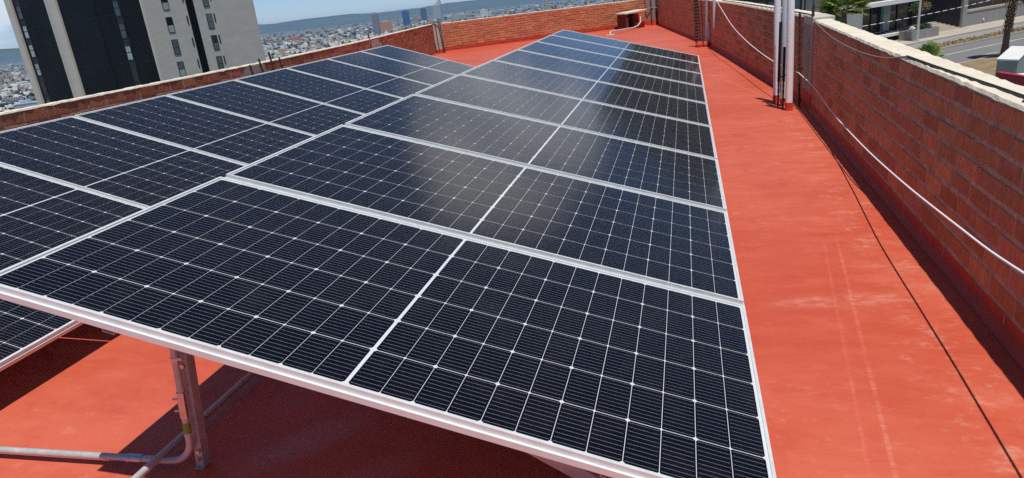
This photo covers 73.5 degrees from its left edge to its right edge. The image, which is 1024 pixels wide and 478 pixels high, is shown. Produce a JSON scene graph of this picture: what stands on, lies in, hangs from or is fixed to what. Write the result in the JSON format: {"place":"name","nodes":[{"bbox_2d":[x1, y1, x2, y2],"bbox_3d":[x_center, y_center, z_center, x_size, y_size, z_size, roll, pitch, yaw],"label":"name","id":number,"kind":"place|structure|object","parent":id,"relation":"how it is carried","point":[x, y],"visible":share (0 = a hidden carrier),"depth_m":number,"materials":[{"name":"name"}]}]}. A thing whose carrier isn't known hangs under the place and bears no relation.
{"place":"outdoors","nodes":[
{"label":"outdoors","id":0,"kind":"place"},
{"bbox_2d":[0,0,471,48],"label":"sky","id":1,"kind":"structure","parent":0,"point":[267,11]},
{"bbox_2d":[0,0,559,63],"bbox_3d":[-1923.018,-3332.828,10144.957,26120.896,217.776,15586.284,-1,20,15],"label":"hills","id":2,"kind":"structure","parent":0,"point":[9,57],"depth_m":12363.70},
{"bbox_2d":[0,0,1002,107],"bbox_3d":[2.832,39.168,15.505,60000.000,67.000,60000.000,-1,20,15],"label":"ground","id":3,"kind":"structure","parent":0,"point":[291,33],"depth_m":6168.52,"materials":[{"name":"grey"}]},
{"bbox_2d":[1,97,10,103],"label":"city house","id":4,"kind":"structure","parent":3,"relation":"on","point":[5,99],"depth_m":1195.98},
{"bbox_2d":[10,98,18,102],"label":"city house","id":5,"kind":"structure","parent":3,"relation":"on","point":[12,100],"depth_m":1156.01,"materials":[{"name":"grey"}]},
{"bbox_2d":[13,99,37,108],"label":"apartment block","id":6,"kind":"structure","parent":3,"relation":"on","point":[25,103],"depth_m":887.56,"materials":[{"name":"white glass"}]},
{"bbox_2d":[3,0,265,104],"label":"apartment tower","id":7,"kind":"structure","parent":3,"relation":"on","point":[70,49],"depth_m":98.62,"materials":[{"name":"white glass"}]},
{"bbox_2d":[16,6,23,19],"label":"window","id":8,"kind":"structure","parent":7,"relation":"in","point":[18,8],"depth_m":107.97,"materials":[{"name":"grey glass"}]},
{"bbox_2d":[22,26,29,38],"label":"window","id":9,"kind":"structure","parent":7,"relation":"in","point":[24,27],"depth_m":108.92,"materials":[{"name":"grey glass"}]},
{"bbox_2d":[28,45,35,57],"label":"window","id":10,"kind":"structure","parent":7,"relation":"in","point":[31,48],"depth_m":109.88,"materials":[{"name":"grey glass"}]},
{"bbox_2d":[35,63,41,75],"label":"window","id":11,"kind":"structure","parent":7,"relation":"in","point":[36,65],"depth_m":110.80,"materials":[{"name":"grey glass"}]},
{"bbox_2d":[40,82,47,93],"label":"window","id":12,"kind":"structure","parent":7,"relation":"in","point":[42,83],"depth_m":111.78,"materials":[{"name":"black glass"}]},
{"bbox_2d":[112,1,121,16],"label":"window","id":13,"kind":"structure","parent":7,"relation":"in","point":[115,3],"depth_m":92.53,"materials":[{"name":"grey glass"}]},
{"bbox_2d":[119,23,127,38],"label":"window","id":14,"kind":"structure","parent":7,"relation":"in","point":[122,28],"depth_m":93.49,"materials":[{"name":"grey glass"}]},
{"bbox_2d":[125,45,133,59],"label":"window","id":15,"kind":"structure","parent":7,"relation":"in","point":[128,49],"depth_m":94.44,"materials":[{"name":"grey glass"}]},
{"bbox_2d":[131,67,139,81],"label":"window","id":16,"kind":"structure","parent":7,"relation":"in","point":[134,71],"depth_m":95.39,"materials":[{"name":"black glass"}]},
{"bbox_2d":[161,0,169,9],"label":"window","id":17,"kind":"structure","parent":7,"relation":"in","point":[165,5],"depth_m":91.43,"materials":[{"name":"grey glass"}]},
{"bbox_2d":[165,17,175,32],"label":"window","id":18,"kind":"structure","parent":7,"relation":"in","point":[169,21],"depth_m":92.24,"materials":[{"name":"grey glass"}]},
{"bbox_2d":[171,39,180,54],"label":"window","id":19,"kind":"structure","parent":7,"relation":"in","point":[175,44],"depth_m":93.20,"materials":[{"name":"grey glass"}]},
{"bbox_2d":[177,61,186,76],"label":"window","id":20,"kind":"structure","parent":7,"relation":"in","point":[181,67],"depth_m":94.15,"materials":[{"name":"grey glass"}]},
{"bbox_2d":[202,0,209,6],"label":"window","id":21,"kind":"structure","parent":7,"relation":"in","point":[205,2],"depth_m":96.10,"materials":[{"name":"grey glass"}]},
{"bbox_2d":[206,13,214,28],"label":"window","id":22,"kind":"structure","parent":7,"relation":"in","point":[209,16],"depth_m":96.88,"materials":[{"name":"grey glass"}]},
{"bbox_2d":[211,35,219,49],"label":"window","id":23,"kind":"structure","parent":7,"relation":"in","point":[214,37],"depth_m":97.83,"materials":[{"name":"grey glass"}]},
{"bbox_2d":[216,56,224,69],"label":"window","id":24,"kind":"structure","parent":7,"relation":"in","point":[219,58],"depth_m":98.74,"materials":[{"name":"grey glass"}]},
{"bbox_2d":[287,36,308,40],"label":"warehouse","id":25,"kind":"structure","parent":3,"relation":"on","point":[296,38],"depth_m":3695.96,"materials":[{"name":"pink"}]},
{"bbox_2d":[0,0,617,97],"bbox_3d":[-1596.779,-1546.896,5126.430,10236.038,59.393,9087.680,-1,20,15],"label":"city houses","id":26,"kind":"structure","parent":3,"relation":"on","point":[4,92],"depth_m":2905.42,"materials":[{"name":"white concrete"}]},
{"bbox_2d":[0,0,627,109],"bbox_3d":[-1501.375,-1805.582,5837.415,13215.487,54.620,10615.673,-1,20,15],"label":"city trees","id":27,"kind":"object","parent":3,"relation":"on","point":[265,43],"visible":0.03,"depth_m":3683.71,"materials":[{"name":"green plant"}]},
{"bbox_2d":[371,12,380,34],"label":"office tower","id":28,"kind":"structure","parent":3,"relation":"on","point":[375,23],"depth_m":2848.27,"materials":[{"name":"grey glass"}]},
{"bbox_2d":[379,20,392,32],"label":"apartment block","id":29,"kind":"structure","parent":3,"relation":"on","point":[385,25],"depth_m":3162.72,"materials":[{"name":"pink concrete"}]},
{"bbox_2d":[402,10,410,25],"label":"office tower","id":30,"kind":"structure","parent":3,"relation":"on","point":[406,17],"depth_m":4410.97,"materials":[{"name":"blue glass"}]},
{"bbox_2d":[413,15,418,23],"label":"office tower","id":31,"kind":"structure","parent":3,"relation":"on","point":[415,17],"depth_m":4565.16,"materials":[{"name":"grey glass"}]},
{"bbox_2d":[420,8,426,19],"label":"office tower","id":32,"kind":"structure","parent":3,"relation":"on","point":[423,13],"depth_m":5923.99,"materials":[{"name":"blue glass"}]},
{"bbox_2d":[432,0,442,18],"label":"office tower","id":33,"kind":"structure","parent":3,"relation":"on","point":[437,11],"depth_m":5360.97,"materials":[{"name":"white glass"}]},
{"bbox_2d":[451,13,466,19],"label":"apartment block","id":34,"kind":"structure","parent":3,"relation":"on","point":[459,16],"depth_m":4061.60,"materials":[{"name":"white concrete"}]},
{"bbox_2d":[480,9,488,15],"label":"apartment block","id":35,"kind":"structure","parent":3,"relation":"on","point":[483,12],"depth_m":4351.59,"materials":[{"name":"white concrete"}]},
{"bbox_2d":[544,0,548,8],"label":"apartment block","id":36,"kind":"structure","parent":3,"relation":"on","point":[546,4],"depth_m":4619.99,"materials":[{"name":"white concrete"}]},
{"bbox_2d":[735,0,881,34],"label":"glass building","id":37,"kind":"structure","parent":3,"relation":"on","point":[800,4],"depth_m":71.46,"materials":[{"name":"glass"}]},
{"bbox_2d":[805,0,840,15],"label":"grey building","id":38,"kind":"structure","parent":3,"relation":"on","point":[809,4],"depth_m":67.98,"materials":[{"name":"grey concrete"}]},
{"bbox_2d":[917,40,943,56],"bbox_3d":[20.526,-7.483,34.202,1.663,4.663,1.668,-17,22,-27],"label":"bush","id":39,"kind":"object","parent":3,"relation":"on","point":[932,48],"visible":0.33,"depth_m":33.36,"materials":[{"name":"green plant"}]},
{"bbox_2d":[841,0,1023,39],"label":"modern building","id":40,"kind":"structure","parent":3,"relation":"on","point":[882,11],"depth_m":79.98,"materials":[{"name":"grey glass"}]},
{"bbox_2d":[861,0,989,26],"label":"overhead cable","id":41,"kind":"object","parent":40,"relation":"on","point":[925,14],"visible":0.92,"depth_m":72.95,"materials":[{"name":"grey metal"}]},
{"bbox_2d":[995,46,1023,74],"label":"cabin","id":42,"kind":"object","parent":3,"relation":"on","point":[1010,59],"visible":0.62,"depth_m":36.42,"materials":[{"name":"white metal"}]},
{"bbox_2d":[995,71,1023,85],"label":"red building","id":43,"kind":"structure","parent":3,"relation":"on","point":[1016,79],"depth_m":25.96,"materials":[{"name":"paint"}]},
{"bbox_2d":[893,16,1023,44],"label":"pavement","id":44,"kind":"structure","parent":0,"point":[976,27],"depth_m":77.69,"materials":[{"name":"beige concrete"}]},
{"bbox_2d":[914,0,921,41],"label":"lamp post","id":45,"kind":"object","parent":44,"relation":"on","point":[918,23],"visible":1,"depth_m":71.23,"materials":[{"name":"metal"}]},
{"bbox_2d":[898,26,938,40],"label":"planter","id":46,"kind":"object","parent":44,"relation":"on","point":[906,35],"visible":0.9,"depth_m":73.72,"materials":[{"name":"concrete"}]},
{"bbox_2d":[908,1,931,29],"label":"tree","id":47,"kind":"object","parent":46,"relation":"in","point":[916,6],"visible":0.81,"depth_m":73.67,"materials":[{"name":"green plant"}]},
{"bbox_2d":[919,22,931,28],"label":"shrub","id":48,"kind":"object","parent":46,"relation":"in","point":[923,25],"visible":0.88,"depth_m":74.27,"materials":[{"name":"green plant"}]},
{"bbox_2d":[908,23,1023,47],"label":"service road","id":49,"kind":"structure","parent":0,"point":[938,41],"depth_m":72.87,"materials":[{"name":"grey asphalt"}]},
{"bbox_2d":[905,21,1023,45],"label":"kerb","id":50,"kind":"structure","parent":49,"relation":"on","point":[959,34],"depth_m":73.87,"materials":[{"name":"concrete"}]},
{"bbox_2d":[960,55,998,75],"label":"verge","id":51,"kind":"structure","parent":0,"point":[987,65],"depth_m":52.92,"materials":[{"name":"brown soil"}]},
{"bbox_2d":[815,0,872,23],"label":"palm tree","id":52,"kind":"object","parent":51,"relation":"on","point":[830,7],"visible":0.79,"depth_m":39.04,"materials":[{"name":"green plant"}]},
{"bbox_2d":[990,0,1023,55],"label":"palm tree","id":53,"kind":"object","parent":51,"relation":"on","point":[1010,14],"visible":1,"depth_m":54.61,"materials":[{"name":"brown plant"}]},
{"bbox_2d":[941,33,1023,62],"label":"road","id":54,"kind":"structure","parent":0,"point":[967,55],"depth_m":62.20,"materials":[{"name":"grey asphalt"}]},
{"bbox_2d":[959,54,999,63],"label":"kerb","id":55,"kind":"structure","parent":54,"relation":"on","point":[979,58],"depth_m":55.80,"materials":[{"name":"concrete"}]},
{"bbox_2d":[939,27,1023,46],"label":"median","id":56,"kind":"object","parent":54,"relation":"on","point":[977,39],"depth_m":67.89,"materials":[{"name":"brown plant"}]},
{"bbox_2d":[916,26,1023,48],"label":"gravel","id":57,"kind":"structure","parent":56,"relation":"on","point":[961,40],"depth_m":68.59,"materials":[{"name":"beige gravel"}]},
{"bbox_2d":[940,31,1023,49],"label":"kerb","id":58,"kind":"structure","parent":54,"relation":"on","point":[979,40],"depth_m":66.92,"materials":[{"name":"concrete"}]},
{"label":"building body","id":59,"kind":"structure","parent":0,"visible":0},
{"bbox_2d":[0,25,1023,477],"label":"rooftop floor","id":60,"kind":"structure","parent":59,"relation":"on","point":[880,351],"depth_m":2.76,"materials":[{"name":"red paint"}]},
{"bbox_2d":[0,348,193,463],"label":"conduit","id":61,"kind":"object","parent":60,"relation":"on","point":[181,394],"visible":0.91,"depth_m":2.40,"materials":[{"name":"metal"}]},
{"bbox_2d":[131,372,255,477],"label":"conduit","id":62,"kind":"object","parent":60,"relation":"on","point":[151,464],"visible":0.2,"depth_m":2.50,"materials":[{"name":"metal"}]},
{"bbox_2d":[0,24,436,131],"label":"parapet wall","id":63,"kind":"structure","parent":60,"relation":"on","point":[419,39],"depth_m":8.18,"materials":[{"name":"red brick"}]},
{"bbox_2d":[243,52,282,75],"bbox_3d":[-3.608,-2.372,9.707,0.177,0.472,1.172,-1,20,15],"label":"column stub","id":64,"kind":"object","parent":63,"relation":"on","point":[254,70],"depth_m":9.67,"materials":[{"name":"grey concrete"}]},
{"bbox_2d":[367,33,383,48],"bbox_3d":[-3.042,-4.217,15.229,0.178,0.720,0.694,-1,20,15],"label":"column stub","id":65,"kind":"object","parent":63,"relation":"on","point":[375,44],"depth_m":15.16,"materials":[{"name":"grey concrete"}]},
{"bbox_2d":[102,329,611,477],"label":"mounting rack","id":66,"kind":"object","parent":60,"relation":"on","point":[199,434],"visible":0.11,"depth_m":2.31,"materials":[{"name":"metal"}]},
{"bbox_2d":[0,176,776,477],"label":"solar panel","id":67,"kind":"object","parent":66,"relation":"on","point":[609,374],"visible":1,"depth_m":2.12,"materials":[{"name":"glass"}]},
{"bbox_2d":[225,124,743,304],"bbox_3d":[-0.052,-0.201,3.379,2.278,0.038,1.142,14,23,9],"label":"solar panel","id":68,"kind":"object","parent":66,"relation":"on","point":[677,244],"visible":1,"depth_m":3.24,"materials":[{"name":"glass"}]},
{"bbox_2d":[345,94,726,211],"bbox_3d":[0.215,-0.606,4.441,2.278,0.038,1.142,14,23,9],"label":"solar panel","id":69,"kind":"object","parent":66,"relation":"on","point":[644,168],"visible":0.98,"depth_m":4.33,"materials":[{"name":"glass"}]},
{"bbox_2d":[415,74,716,158],"bbox_3d":[0.481,-1.010,5.504,2.278,0.038,1.142,14,23,9],"label":"solar panel","id":70,"kind":"object","parent":66,"relation":"on","point":[619,122],"visible":1,"depth_m":5.42,"materials":[{"name":"glass"}]},
{"bbox_2d":[461,60,711,126],"bbox_3d":[0.748,-1.415,6.566,2.278,0.038,1.142,14,23,9],"label":"solar panel","id":71,"kind":"object","parent":66,"relation":"on","point":[606,93],"visible":0.99,"depth_m":6.50,"materials":[{"name":"glass"}]},
{"bbox_2d":[493,49,706,102],"bbox_3d":[1.015,-1.821,7.628,2.278,0.037,1.142,14,23,9],"label":"solar panel","id":72,"kind":"object","parent":66,"relation":"on","point":[677,89],"visible":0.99,"depth_m":7.58,"materials":[{"name":"glass"}]},
{"bbox_2d":[518,41,704,87],"bbox_3d":[1.282,-2.227,8.691,2.278,0.037,1.142,14,23,9],"label":"solar panel","id":73,"kind":"object","parent":66,"relation":"on","point":[653,70],"visible":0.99,"depth_m":8.65,"materials":[{"name":"glass"}]},
{"bbox_2d":[537,35,701,73],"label":"solar panel","id":74,"kind":"object","parent":66,"relation":"on","point":[625,53],"visible":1,"depth_m":9.73,"materials":[{"name":"glass"}]},
{"bbox_2d":[552,29,699,62],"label":"solar panel","id":75,"kind":"object","parent":66,"relation":"on","point":[630,46],"visible":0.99,"depth_m":10.80,"materials":[{"name":"glass"}]},
{"bbox_2d":[425,19,445,53],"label":"concrete column","id":76,"kind":"structure","parent":60,"relation":"on","point":[438,38],"depth_m":23.48,"materials":[{"name":"red paint"}]},
{"bbox_2d":[442,0,646,51],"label":"parapet wall","id":77,"kind":"structure","parent":60,"relation":"on","point":[494,31],"depth_m":24.77,"materials":[{"name":"orange brick"}]},
{"bbox_2d":[606,16,640,36],"bbox_3d":[3.878,-7.392,23.803,0.349,0.426,3.162,4,21,27],"label":"conduit","id":78,"kind":"object","parent":60,"relation":"on","point":[622,29],"visible":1,"depth_m":23.63,"materials":[{"name":"grey plastic"}]},
{"bbox_2d":[615,9,646,29],"bbox_3d":[4.456,-8.175,25.543,0.960,0.640,0.760,-13,20,-18],"label":"masonry stand","id":79,"kind":"object","parent":60,"relation":"on","point":[627,19],"visible":0.83,"depth_m":25.46,"materials":[{"name":"brick"}]},
{"bbox_2d":[645,0,657,25],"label":"concrete column","id":80,"kind":"structure","parent":60,"relation":"on","point":[651,8],"depth_m":26.12,"materials":[{"name":"red paint"}]},
{"bbox_2d":[693,0,698,42],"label":"rebar","id":81,"kind":"object","parent":60,"relation":"on","point":[696,21],"visible":0.94,"depth_m":15.54,"materials":[{"name":"metal"}]},
{"bbox_2d":[697,0,700,40],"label":"rebar","id":82,"kind":"object","parent":60,"relation":"on","point":[699,21],"visible":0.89,"depth_m":15.60,"materials":[{"name":"metal"}]},
{"bbox_2d":[700,0,703,43],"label":"rebar","id":83,"kind":"object","parent":60,"relation":"on","point":[702,22],"visible":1,"depth_m":15.41,"materials":[{"name":"metal"}]},
{"bbox_2d":[695,41,709,46],"bbox_3d":[4.332,-4.415,15.605,0.352,0.173,0.203,2,21,24],"label":"mortar lump","id":84,"kind":"object","parent":60,"relation":"on","point":[701,44],"visible":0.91,"depth_m":15.54,"materials":[{"name":"red paint"}]},
{"bbox_2d":[705,0,707,40],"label":"conduit","id":85,"kind":"object","parent":60,"relation":"on","point":[706,11],"visible":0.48,"depth_m":15.47,"materials":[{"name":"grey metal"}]},
{"bbox_2d":[657,0,821,100],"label":"parapet wall","id":86,"kind":"structure","parent":60,"relation":"on","point":[753,25],"depth_m":11.75,"materials":[{"name":"red brick"}]},
{"bbox_2d":[707,22,709,41],"bbox_3d":[4.457,-4.655,15.562,0.060,0.530,0.059,-1,20,15],"label":"conduit","id":87,"kind":"object","parent":86,"relation":"attached to","point":[708,32],"visible":0.89,"depth_m":15.53,"materials":[{"name":"grey plastic"}]},
{"bbox_2d":[713,0,715,27],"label":"conduit","id":88,"kind":"object","parent":86,"relation":"attached to","point":[714,13],"visible":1,"depth_m":14.40,"materials":[{"name":"grey plastic"}]},
{"bbox_2d":[722,0,812,17],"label":"cable","id":89,"kind":"object","parent":86,"relation":"on","point":[767,7],"visible":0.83,"depth_m":9.95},
{"bbox_2d":[773,0,780,102],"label":"pvc pipe","id":90,"kind":"object","parent":60,"relation":"on","point":[777,11],"visible":0.77,"depth_m":7.74,"materials":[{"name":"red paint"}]},
{"bbox_2d":[777,22,781,106],"bbox_3d":[2.949,-1.918,7.565,0.035,0.915,0.028,-1,20,15],"label":"rebar","id":91,"kind":"object","parent":60,"relation":"on","point":[779,51],"visible":1,"depth_m":7.54,"materials":[{"name":"metal"}]},
{"bbox_2d":[780,0,786,105],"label":"pvc pipe","id":92,"kind":"object","parent":60,"relation":"on","point":[784,26],"visible":0.49,"depth_m":7.47,"materials":[{"name":"red paint"}]},
{"bbox_2d":[782,47,785,108],"bbox_3d":[2.950,-1.742,7.444,0.031,0.664,0.028,-1,20,15],"label":"rebar","id":93,"kind":"object","parent":60,"relation":"on","point":[784,63],"visible":1,"depth_m":7.42,"materials":[{"name":"metal"}]},
{"bbox_2d":[785,0,794,110],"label":"pvc pipe","id":94,"kind":"object","parent":60,"relation":"on","point":[790,54],"visible":1,"depth_m":7.24,"materials":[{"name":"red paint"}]},
{"bbox_2d":[798,12,800,105],"bbox_3d":[3.118,-1.938,7.438,0.057,1.001,0.024,-14,21,-22],"label":"rebar","id":95,"kind":"object","parent":60,"relation":"on","point":[799,59],"visible":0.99,"depth_m":7.42,"materials":[{"name":"metal"}]},
{"bbox_2d":[716,0,1023,274],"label":"cable","id":96,"kind":"object","parent":95,"relation":"attached to","point":[966,232],"visible":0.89,"depth_m":3.07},
{"bbox_2d":[801,4,834,108],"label":"concrete column","id":97,"kind":"structure","parent":60,"relation":"on","point":[807,60],"depth_m":7.38,"materials":[{"name":"red paint"}]},
{"bbox_2d":[808,19,1023,369],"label":"parapet wall","id":98,"kind":"structure","parent":60,"relation":"on","point":[949,145],"depth_m":3.35,"materials":[{"name":"red brick"},{"name":"red paint"},{"name":"pale concrete"}]},
{"bbox_2d":[812,18,905,58],"bbox_3d":[2.670,-1.628,5.517,0.037,0.121,3.502,-1,20,15],"label":"wire","id":99,"kind":"object","parent":98,"relation":"hanging from","point":[858,50],"visible":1,"depth_m":4.92,"materials":[{"name":"grey metal"}]},
{"bbox_2d":[906,55,1023,98],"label":"cable","id":100,"kind":"object","parent":98,"relation":"on","point":[1020,95],"visible":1,"depth_m":3.06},
{"bbox_3d":[-2.262,-1.183,7.320,1.858,0.788,10.315,-1,20,15],"label":"rack","id":101,"kind":"object","parent":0,"visible":0},
{"bbox_2d":[0,299,83,370],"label":"solar panel","id":102,"kind":"object","parent":101,"relation":"on","point":[25,331],"visible":0.67,"depth_m":3.20,"materials":[{"name":"glass"}]},
{"bbox_2d":[0,165,144,270],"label":"solar panel","id":103,"kind":"object","parent":101,"relation":"on","point":[39,214],"visible":0.46,"depth_m":4.26,"materials":[{"name":"glass"}]},
{"bbox_2d":[0,116,245,207],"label":"solar panel","id":104,"kind":"object","parent":101,"relation":"on","point":[125,166],"visible":0.7,"depth_m":5.15,"materials":[{"name":"glass"}]},
{"bbox_2d":[74,95,313,164],"bbox_3d":[-2.527,-0.928,6.210,2.278,0.039,1.142,16,23,8],"label":"solar panel","id":105,"kind":"object","parent":101,"relation":"on","point":[209,130],"visible":0.72,"depth_m":6.18,"materials":[{"name":"glass"}]},
{"bbox_2d":[166,80,364,135],"bbox_3d":[-2.270,-1.326,7.263,2.278,0.039,1.142,16,23,8],"label":"solar panel","id":106,"kind":"object","parent":101,"relation":"on","point":[296,113],"visible":0.74,"depth_m":7.24,"materials":[{"name":"glass"}]},
{"bbox_2d":[234,68,401,113],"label":"solar panel","id":107,"kind":"object","parent":101,"relation":"on","point":[326,91],"visible":0.69,"depth_m":8.31,"materials":[{"name":"glass"}]},
{"bbox_2d":[287,59,431,97],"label":"solar panel","id":108,"kind":"object","parent":101,"relation":"on","point":[377,81],"visible":0.65,"depth_m":9.36,"materials":[{"name":"glass"}]},
{"bbox_2d":[328,51,455,84],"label":"solar panel","id":109,"kind":"object","parent":101,"relation":"on","point":[409,71],"visible":0.68,"depth_m":10.43,"materials":[{"name":"glass"}]},
{"bbox_2d":[362,45,474,74],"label":"solar panel","id":110,"kind":"object","parent":101,"relation":"on","point":[423,60],"visible":0.7,"depth_m":11.49,"materials":[{"name":"glass"}]}
]}

